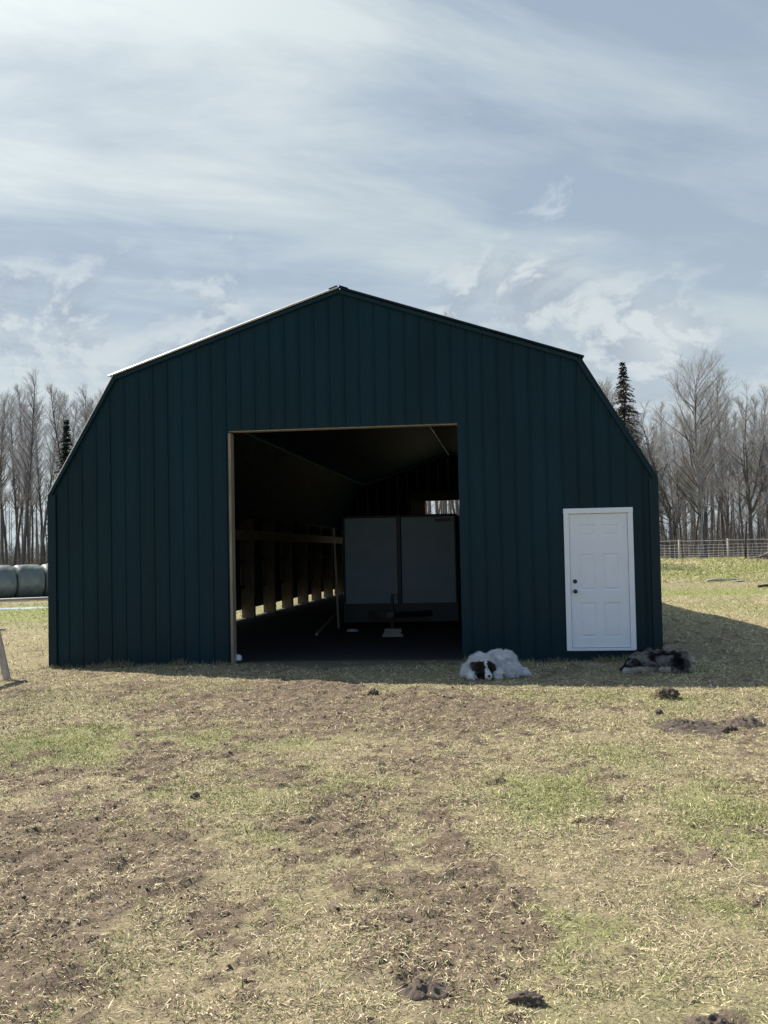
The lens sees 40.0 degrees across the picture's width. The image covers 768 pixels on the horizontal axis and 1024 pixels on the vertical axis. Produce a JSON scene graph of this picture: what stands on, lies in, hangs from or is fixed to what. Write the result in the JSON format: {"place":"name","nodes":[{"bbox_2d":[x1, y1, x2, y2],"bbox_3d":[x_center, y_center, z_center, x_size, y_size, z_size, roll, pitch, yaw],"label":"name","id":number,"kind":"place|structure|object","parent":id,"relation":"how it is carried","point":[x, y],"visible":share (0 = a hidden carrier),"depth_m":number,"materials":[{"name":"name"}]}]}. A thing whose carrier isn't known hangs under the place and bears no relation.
{"place":"outdoors","nodes":[
{"label":"outdoors","id":0,"kind":"place"},
{"bbox_2d":[347,629,358,631],"bbox_3d":[-0.646,2.432,21.734,0.272,0.068,0.185,-1,-2,7],"label":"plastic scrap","id":1,"kind":"object","parent":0,"point":[352,630],"visible":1,"depth_m":21.69,"materials":[{"name":"white plastic"}]},
{"bbox_2d":[0,548,767,1023],"bbox_3d":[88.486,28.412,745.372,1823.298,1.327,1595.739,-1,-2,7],"label":"ground","id":2,"kind":"structure","parent":0,"point":[280,636],"depth_m":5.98,"materials":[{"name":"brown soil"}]},
{"bbox_2d":[0,631,10,679],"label":"sawhorse","id":3,"kind":"object","parent":2,"relation":"on","point":[4,667],"visible":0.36,"depth_m":14.50,"materials":[{"name":"grey wood"}]},
{"bbox_2d":[0,415,14,564],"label":"bare tree","id":4,"kind":"object","parent":2,"relation":"on","point":[5,537],"visible":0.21,"depth_m":92.07,"materials":[{"name":"grey plant"}]},
{"bbox_2d":[0,399,15,564],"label":"bare tree","id":5,"kind":"object","parent":2,"relation":"on","point":[2,530],"visible":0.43,"depth_m":90.50,"materials":[{"name":"grey plant"}]},
{"bbox_2d":[0,565,16,598],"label":"hay bale","id":6,"kind":"object","parent":2,"relation":"on","point":[8,582],"visible":0.97,"depth_m":44.53},
{"bbox_2d":[0,392,22,503],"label":"bare tree","id":7,"kind":"object","parent":2,"relation":"on","point":[4,458],"visible":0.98,"depth_m":81.63,"materials":[{"name":"grey plant"}]},
{"bbox_2d":[0,386,28,564],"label":"bare tree","id":8,"kind":"object","parent":2,"relation":"on","point":[12,481],"visible":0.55,"depth_m":90.85,"materials":[{"name":"grey plant"}]},
{"bbox_2d":[6,413,28,561],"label":"bare tree","id":9,"kind":"object","parent":2,"relation":"on","point":[18,501],"visible":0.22,"depth_m":99.92,"materials":[{"name":"grey plant"}]},
{"bbox_2d":[6,383,35,563],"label":"bare tree","id":10,"kind":"object","parent":2,"relation":"on","point":[20,439],"visible":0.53,"depth_m":86.32,"materials":[{"name":"grey plant"}]},
{"bbox_2d":[3,397,44,566],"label":"bare tree","id":11,"kind":"object","parent":2,"relation":"on","point":[23,495],"visible":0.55,"depth_m":83.62,"materials":[{"name":"grey plant"}]},
{"bbox_2d":[0,597,47,600],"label":"wooden board","id":12,"kind":"object","parent":2,"relation":"on","point":[21,599],"visible":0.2,"depth_m":41.52,"materials":[{"name":"grey wood"}]},
{"bbox_2d":[0,607,47,609],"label":"ice patch","id":13,"kind":"object","parent":2,"relation":"on","point":[15,608],"visible":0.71,"depth_m":35.12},
{"bbox_2d":[8,369,48,564],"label":"bare tree","id":14,"kind":"object","parent":2,"relation":"on","point":[29,466],"visible":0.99,"depth_m":77.17,"materials":[{"name":"grey plant"}]},
{"bbox_2d":[13,564,44,597],"bbox_3d":[-15.463,2.987,45.682,1.180,1.441,1.577,1,-3,-38],"label":"hay bale","id":15,"kind":"object","parent":2,"relation":"on","point":[30,580],"visible":0.79,"depth_m":45.14},
{"bbox_2d":[13,401,44,562],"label":"bare tree","id":16,"kind":"object","parent":2,"relation":"on","point":[32,523],"visible":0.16,"depth_m":93.46,"materials":[{"name":"grey plant"}]},
{"bbox_2d":[24,399,54,563],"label":"bare tree","id":17,"kind":"object","parent":2,"relation":"on","point":[38,476],"visible":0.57,"depth_m":87.40,"materials":[{"name":"grey plant"}]},
{"bbox_2d":[41,564,47,596],"bbox_3d":[-14.491,2.986,46.412,1.180,1.457,1.583,1,-3,-38],"label":"hay bale","id":18,"kind":"object","parent":2,"relation":"on","point":[45,569],"visible":0.19,"depth_m":45.71},
{"bbox_2d":[39,419,73,565],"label":"spruce tree","id":19,"kind":"object","parent":2,"relation":"on","point":[65,448],"visible":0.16,"depth_m":74.90,"materials":[{"name":"green plant"}]},
{"bbox_2d":[40,382,73,483],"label":"bare tree","id":20,"kind":"object","parent":2,"relation":"on","point":[56,403],"visible":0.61,"depth_m":77.56,"materials":[{"name":"grey plant"}]},
{"bbox_2d":[39,388,75,563],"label":"bare tree","id":21,"kind":"object","parent":2,"relation":"on","point":[52,465],"visible":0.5,"depth_m":80.31,"materials":[{"name":"grey plant"}]},
{"bbox_2d":[48,392,79,478],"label":"bare tree","id":22,"kind":"object","parent":2,"relation":"on","point":[67,409],"visible":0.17,"depth_m":93.65,"materials":[{"name":"grey plant"}]},
{"bbox_2d":[54,400,81,466],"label":"bare tree","id":23,"kind":"object","parent":2,"relation":"on","point":[74,437],"visible":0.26,"depth_m":97.84,"materials":[{"name":"grey plant"}]},
{"bbox_2d":[69,382,87,443],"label":"bare tree","id":24,"kind":"object","parent":2,"relation":"on","point":[81,402],"visible":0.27,"depth_m":94.96,"materials":[{"name":"grey plant"}]},
{"bbox_2d":[69,407,92,447],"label":"bare tree","id":25,"kind":"object","parent":2,"relation":"on","point":[88,412],"visible":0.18,"depth_m":85.03,"materials":[{"name":"grey plant"}]},
{"bbox_2d":[73,409,89,438],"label":"bare tree","id":26,"kind":"object","parent":2,"relation":"on","point":[87,417],"visible":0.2,"depth_m":77.14,"materials":[{"name":"grey plant"}]},
{"bbox_2d":[77,400,91,423],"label":"bare tree","id":27,"kind":"object","parent":2,"relation":"on","point":[81,413],"visible":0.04,"depth_m":92.39,"materials":[{"name":"grey plant"}]},
{"bbox_2d":[79,397,94,433],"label":"bare tree","id":28,"kind":"object","parent":2,"relation":"on","point":[91,405],"visible":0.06,"depth_m":88.53,"materials":[{"name":"grey plant"}]},
{"bbox_2d":[91,389,103,407],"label":"bare tree","id":29,"kind":"object","parent":2,"relation":"on","point":[97,397],"visible":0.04,"depth_m":77.08,"materials":[{"name":"grey plant"}]},
{"bbox_2d":[190,792,199,798],"bbox_3d":[-1.270,1.909,7.108,0.070,0.049,0.079,-1,-2,-6],"label":"dirt clod","id":30,"kind":"object","parent":2,"relation":"on","point":[195,794],"visible":0.94,"depth_m":7.09,"materials":[{"name":"soil"}]},
{"bbox_2d":[235,654,241,660],"bbox_3d":[-2.204,2.203,15.982,0.109,0.112,0.138,-2,-2,24],"label":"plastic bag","id":31,"kind":"object","parent":2,"relation":"on","point":[238,657],"visible":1,"depth_m":15.94,"materials":[{"name":"white plastic"}]},
{"bbox_2d":[316,613,335,635],"bbox_3d":[-1.319,2.573,24.579,0.045,0.060,6.944,-1,-2,0],"label":"wooden board","id":32,"kind":"object","parent":2,"relation":"on","point":[325,624],"visible":1,"depth_m":23.80,"materials":[{"name":"brown wood"}]},
{"bbox_2d":[333,528,339,627],"bbox_3d":[-1.045,1.448,23.060,0.107,2.181,0.040,0,-2,-20],"label":"timber pole","id":33,"kind":"object","parent":2,"relation":"on","point":[336,583],"visible":1,"depth_m":23.04,"materials":[{"name":"brown wood"}]},
{"bbox_2d":[47,285,662,668],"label":"barn","id":34,"kind":"structure","parent":2,"relation":"on","point":[202,491],"depth_m":15.96,"materials":[{"name":"green paint"}]},
{"bbox_2d":[563,507,636,650],"bbox_3d":[3.121,0.971,15.295,0.991,2.059,0.175,-1,-2,7],"label":"door","id":35,"kind":"structure","parent":34,"relation":"in","point":[599,555],"depth_m":15.27,"materials":[{"name":"white paint"}]},
{"bbox_2d":[367,688,378,695],"bbox_3d":[-0.120,2.056,11.985,0.142,0.110,0.133,-1,-2,7],"label":"dirt clod","id":36,"kind":"object","parent":2,"relation":"on","point":[373,691],"visible":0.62,"depth_m":11.96,"materials":[{"name":"soil"}]},
{"bbox_2d":[0,416,767,565],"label":"woods","id":37,"kind":"object","parent":2,"relation":"on","point":[685,539],"visible":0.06,"depth_m":88.45,"materials":[{"name":"brown plant"}]},
{"bbox_2d":[0,683,767,1023],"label":"soil clods","id":38,"kind":"object","parent":2,"relation":"on","point":[278,847],"visible":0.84,"depth_m":5.86,"materials":[{"name":"brown soil"}]},
{"bbox_2d":[382,628,402,636],"bbox_3d":[0.173,2.339,20.507,0.400,0.152,0.280,-1,-2,3],"label":"wood block","id":39,"kind":"object","parent":2,"relation":"on","point":[392,632],"depth_m":20.38,"materials":[{"name":"grey wood"}]},
{"bbox_2d":[342,513,461,628],"bbox_3d":[0.481,1.312,23.460,2.660,2.420,6.220,-1,-2,7],"label":"trailer","id":40,"kind":"object","parent":2,"relation":"on","point":[401,568],"visible":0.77,"depth_m":22.21,"materials":[{"name":"metal"}]},
{"bbox_2d":[394,978,453,1000],"bbox_3d":[0.148,1.778,3.913,0.231,0.068,0.182,-1,-2,7],"label":"dirt clod","id":41,"kind":"object","parent":2,"relation":"on","point":[417,986],"visible":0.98,"depth_m":3.89,"materials":[{"name":"soil"}]},
{"bbox_2d":[427,428,437,513],"bbox_3d":[2.813,-2.981,62.778,2.733,13.167,2.598,-1,-2,-13],"label":"bare tree","id":42,"kind":"object","parent":2,"relation":"on","point":[429,506],"depth_m":63.02,"materials":[{"name":"grey plant"}]},
{"bbox_2d":[435,501,438,513],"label":"bare tree","id":43,"kind":"object","parent":2,"relation":"on","point":[436,508],"depth_m":66.61,"materials":[{"name":"grey plant"}]},
{"bbox_2d":[433,431,447,513],"bbox_3d":[3.402,-3.257,63.444,2.671,13.660,3.357,-2,-3,30],"label":"bare tree","id":44,"kind":"object","parent":2,"relation":"on","point":[445,507],"depth_m":63.22,"materials":[{"name":"grey plant"}]},
{"bbox_2d":[442,445,448,513],"bbox_3d":[3.678,-3.255,62.987,2.620,13.579,3.335,0,-2,-18],"label":"bare tree","id":45,"kind":"object","parent":2,"relation":"on","point":[443,501],"visible":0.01,"depth_m":63.34,"materials":[{"name":"grey plant"}]},
{"bbox_2d":[441,310,458,514],"bbox_3d":[3.856,-4.482,63.915,3.925,16.086,3.112,0,-2,-21],"label":"bare tree","id":46,"kind":"object","parent":2,"relation":"on","point":[457,507],"visible":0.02,"depth_m":63.75,"materials":[{"name":"grey plant"}]},
{"bbox_2d":[449,501,451,512],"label":"bare tree","id":47,"kind":"object","parent":2,"relation":"on","point":[450,508],"depth_m":75.14,"materials":[{"name":"grey plant"}]},
{"bbox_2d":[450,501,455,513],"bbox_3d":[3.166,-3.281,64.645,3.093,13.667,2.951,-2,-2,22],"label":"bare tree","id":48,"kind":"object","parent":2,"relation":"on","point":[452,505],"depth_m":64.49,"materials":[{"name":"grey plant"}]},
{"bbox_2d":[459,648,531,679],"bbox_3d":[1.405,1.961,13.644,0.972,0.386,0.782,1,-3,-40],"label":"dog","id":49,"kind":"object","parent":2,"relation":"on","point":[500,663],"visible":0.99,"depth_m":13.50},
{"bbox_2d":[505,990,545,1006],"bbox_3d":[0.505,1.735,3.776,0.153,0.047,0.092,-1,-2,7],"label":"dirt clod","id":50,"kind":"object","parent":2,"relation":"on","point":[527,998],"visible":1,"depth_m":3.76,"materials":[{"name":"soil"}]},
{"bbox_2d":[599,375,632,435],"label":"bare tree","id":51,"kind":"object","parent":2,"relation":"on","point":[607,395],"visible":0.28,"depth_m":73.79,"materials":[{"name":"grey plant"}]},
{"bbox_2d":[626,402,649,459],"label":"bare tree","id":52,"kind":"object","parent":2,"relation":"on","point":[635,418],"visible":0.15,"depth_m":85.43,"materials":[{"name":"grey plant"}]},
{"bbox_2d":[612,361,681,550],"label":"spruce tree","id":53,"kind":"object","parent":2,"relation":"on","point":[623,407],"visible":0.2,"depth_m":74.26,"materials":[{"name":"green plant"}]},
{"bbox_2d":[634,426,670,556],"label":"bare tree","id":54,"kind":"object","parent":2,"relation":"on","point":[660,492],"visible":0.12,"depth_m":84.45,"materials":[{"name":"grey plant"}]},
{"bbox_2d":[627,397,683,557],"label":"bare tree","id":55,"kind":"object","parent":2,"relation":"on","point":[653,443],"visible":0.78,"depth_m":72.37,"materials":[{"name":"grey plant"}]},
{"bbox_2d":[619,645,696,672],"bbox_3d":[3.579,1.933,13.849,1.000,0.365,0.540,-1,-2,7],"label":"dog","id":56,"kind":"object","parent":2,"relation":"on","point":[671,659],"visible":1,"depth_m":13.72},
{"bbox_2d":[642,446,674,527],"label":"bare tree","id":57,"kind":"object","parent":2,"relation":"on","point":[662,482],"visible":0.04,"depth_m":86.70,"materials":[{"name":"grey plant"}]},
{"bbox_2d":[648,402,672,550],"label":"bare tree","id":58,"kind":"object","parent":2,"relation":"on","point":[661,419],"visible":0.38,"depth_m":93.18,"materials":[{"name":"grey plant"}]},
{"bbox_2d":[649,438,673,524],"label":"bare tree","id":59,"kind":"object","parent":2,"relation":"on","point":[659,478],"visible":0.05,"depth_m":80.23,"materials":[{"name":"grey plant"}]},
{"bbox_2d":[643,685,681,700],"bbox_3d":[2.999,1.929,11.331,0.391,0.178,0.439,0,-3,-30],"label":"turf clump","id":60,"kind":"object","parent":2,"relation":"on","point":[662,692],"visible":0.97,"depth_m":11.27,"materials":[{"name":"soil"}]},
{"bbox_2d":[642,425,691,557],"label":"bare tree","id":61,"kind":"object","parent":2,"relation":"on","point":[670,489],"visible":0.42,"depth_m":75.53,"materials":[{"name":"grey plant"}]},
{"bbox_2d":[660,422,696,557],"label":"bare tree","id":62,"kind":"object","parent":2,"relation":"on","point":[675,460],"visible":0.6,"depth_m":75.46,"materials":[{"name":"grey plant"}]},
{"bbox_2d":[665,440,697,556],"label":"bare tree","id":63,"kind":"object","parent":2,"relation":"on","point":[681,493],"visible":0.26,"depth_m":85.26,"materials":[{"name":"grey plant"}]},
{"bbox_2d":[663,411,707,554],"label":"bare tree","id":64,"kind":"object","parent":2,"relation":"on","point":[685,480],"visible":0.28,"depth_m":86.64,"materials":[{"name":"grey plant"}]},
{"bbox_2d":[649,718,725,734],"bbox_3d":[2.748,1.928,9.499,0.742,0.121,0.734,-1,-2,7],"label":"dirt mound","id":65,"kind":"object","parent":2,"relation":"on","point":[678,725],"visible":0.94,"depth_m":9.38,"materials":[{"name":"soil"}]},
{"bbox_2d":[673,410,703,543],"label":"bare tree","id":66,"kind":"object","parent":2,"relation":"on","point":[692,513],"visible":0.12,"depth_m":94.68,"materials":[{"name":"grey plant"}]},
{"bbox_2d":[643,344,746,557],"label":"bare tree","id":67,"kind":"object","parent":2,"relation":"on","point":[688,421],"visible":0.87,"depth_m":74.40,"materials":[{"name":"grey plant"}]},
{"bbox_2d":[686,432,719,557],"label":"bare tree","id":68,"kind":"object","parent":2,"relation":"on","point":[699,477],"visible":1,"depth_m":70.47,"materials":[{"name":"grey plant"}]},
{"bbox_2d":[694,436,713,554],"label":"bare tree","id":69,"kind":"object","parent":2,"relation":"on","point":[698,516],"visible":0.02,"depth_m":87.05,"materials":[{"name":"grey plant"}]},
{"bbox_2d":[693,394,715,537],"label":"bare tree","id":70,"kind":"object","parent":2,"relation":"on","point":[704,402],"visible":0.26,"depth_m":85.29,"materials":[{"name":"grey plant"}]},
{"bbox_2d":[688,383,721,554],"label":"bare tree","id":71,"kind":"object","parent":2,"relation":"on","point":[712,513],"visible":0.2,"depth_m":90.42,"materials":[{"name":"grey plant"}]},
{"bbox_2d":[682,1012,734,1023],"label":"dirt clod","id":72,"kind":"object","parent":2,"relation":"on","point":[714,1018],"visible":1,"depth_m":3.59,"materials":[{"name":"soil"}]},
{"bbox_2d":[692,443,724,549],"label":"bare tree","id":73,"kind":"object","parent":2,"relation":"on","point":[715,500],"visible":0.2,"depth_m":86.08,"materials":[{"name":"grey plant"}]},
{"bbox_2d":[660,538,767,558],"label":"wire fence","id":74,"kind":"object","parent":2,"relation":"on","point":[727,550],"visible":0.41,"depth_m":66.44,"materials":[{"name":"grey metal"}]},
{"bbox_2d":[707,578,724,581],"bbox_3d":[15.210,3.115,48.418,0.845,0.138,0.118,-1,-2,-9],"label":"log","id":75,"kind":"object","parent":2,"relation":"on","point":[715,579],"visible":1,"depth_m":48.36,"materials":[{"name":"wood"}]},
{"bbox_2d":[686,416,752,555],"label":"bare tree","id":76,"kind":"object","parent":2,"relation":"on","point":[721,485],"visible":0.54,"depth_m":82.06,"materials":[{"name":"grey plant"}]},
{"bbox_2d":[698,363,740,555],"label":"bare tree","id":77,"kind":"object","parent":2,"relation":"on","point":[726,435],"visible":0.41,"depth_m":83.55,"materials":[{"name":"grey plant"}]},
{"bbox_2d":[711,393,735,549],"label":"bare tree","id":78,"kind":"object","parent":2,"relation":"on","point":[726,427],"visible":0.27,"depth_m":89.55,"materials":[{"name":"grey plant"}]},
{"bbox_2d":[720,724,737,732],"bbox_3d":[3.004,1.895,9.212,0.165,0.083,0.178,-2,-2,17],"label":"dirt clod","id":79,"kind":"object","parent":2,"relation":"on","point":[726,728],"visible":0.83,"depth_m":9.17,"materials":[{"name":"soil"}]},
{"bbox_2d":[721,413,738,549],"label":"bare tree","id":80,"kind":"object","parent":2,"relation":"on","point":[730,487],"visible":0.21,"depth_m":89.53,"materials":[{"name":"grey plant"}]},
{"bbox_2d":[724,410,741,552],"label":"bare tree","id":81,"kind":"object","parent":2,"relation":"on","point":[734,417],"visible":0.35,"depth_m":89.86,"materials":[{"name":"grey plant"}]},
{"bbox_2d":[710,380,767,555],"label":"bare tree","id":82,"kind":"object","parent":2,"relation":"on","point":[745,473],"visible":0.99,"depth_m":71.39,"materials":[{"name":"grey plant"}]},
{"bbox_2d":[715,421,765,556],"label":"bare tree","id":83,"kind":"object","parent":2,"relation":"on","point":[738,503],"visible":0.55,"depth_m":73.34,"materials":[{"name":"grey plant"}]},
{"bbox_2d":[722,446,762,556],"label":"bare tree","id":84,"kind":"object","parent":2,"relation":"on","point":[738,523],"visible":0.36,"depth_m":76.69,"materials":[{"name":"grey plant"}]},
{"bbox_2d":[726,717,765,728],"bbox_3d":[3.280,1.915,9.583,0.384,0.119,0.388,1,-3,-38],"label":"dirt clod","id":85,"kind":"object","parent":2,"relation":"on","point":[750,723],"visible":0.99,"depth_m":9.47,"materials":[{"name":"soil"}]},
{"bbox_2d":[745,521,746,557],"bbox_3d":[21.448,1.730,62.632,0.186,2.354,0.120,-1,-2,7],"label":"steel post","id":86,"kind":"object","parent":2,"relation":"on","point":[745,539],"visible":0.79,"depth_m":62.60,"materials":[{"name":"metal"}]},
{"bbox_2d":[733,394,767,514],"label":"bare tree","id":87,"kind":"object","parent":2,"relation":"on","point":[749,443],"visible":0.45,"depth_m":79.42,"materials":[{"name":"grey plant"}]},
{"bbox_2d":[740,395,761,549],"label":"bare tree","id":88,"kind":"object","parent":2,"relation":"on","point":[754,418],"visible":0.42,"depth_m":79.21,"materials":[{"name":"grey plant"}]},
{"bbox_2d":[738,411,767,552],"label":"bare tree","id":89,"kind":"object","parent":2,"relation":"on","point":[764,513],"visible":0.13,"depth_m":91.15,"materials":[{"name":"grey plant"}]},
{"bbox_2d":[741,457,767,553],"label":"bare tree","id":90,"kind":"object","parent":2,"relation":"on","point":[761,527],"visible":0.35,"depth_m":78.99,"materials":[{"name":"grey plant"}]},
{"bbox_2d":[747,555,767,559],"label":"dirt mound","id":91,"kind":"object","parent":2,"relation":"on","point":[761,557],"visible":0.51,"depth_m":61.90,"materials":[{"name":"soil"}]},
{"bbox_2d":[749,384,767,555],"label":"bare tree","id":92,"kind":"object","parent":2,"relation":"on","point":[758,520],"visible":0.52,"depth_m":79.03,"materials":[{"name":"grey plant"}]},
{"bbox_2d":[754,427,767,517],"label":"bare tree","id":93,"kind":"object","parent":2,"relation":"on","point":[763,470],"visible":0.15,"depth_m":86.14,"materials":[{"name":"grey plant"}]},
{"bbox_2d":[755,419,767,473],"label":"bare tree","id":94,"kind":"object","parent":2,"relation":"on","point":[765,448],"visible":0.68,"depth_m":71.95,"materials":[{"name":"grey plant"}]},
{"bbox_2d":[0,0,767,560],"label":"sky","id":95,"kind":"structure","parent":0,"point":[588,178],"materials":[{"name":"blue"}]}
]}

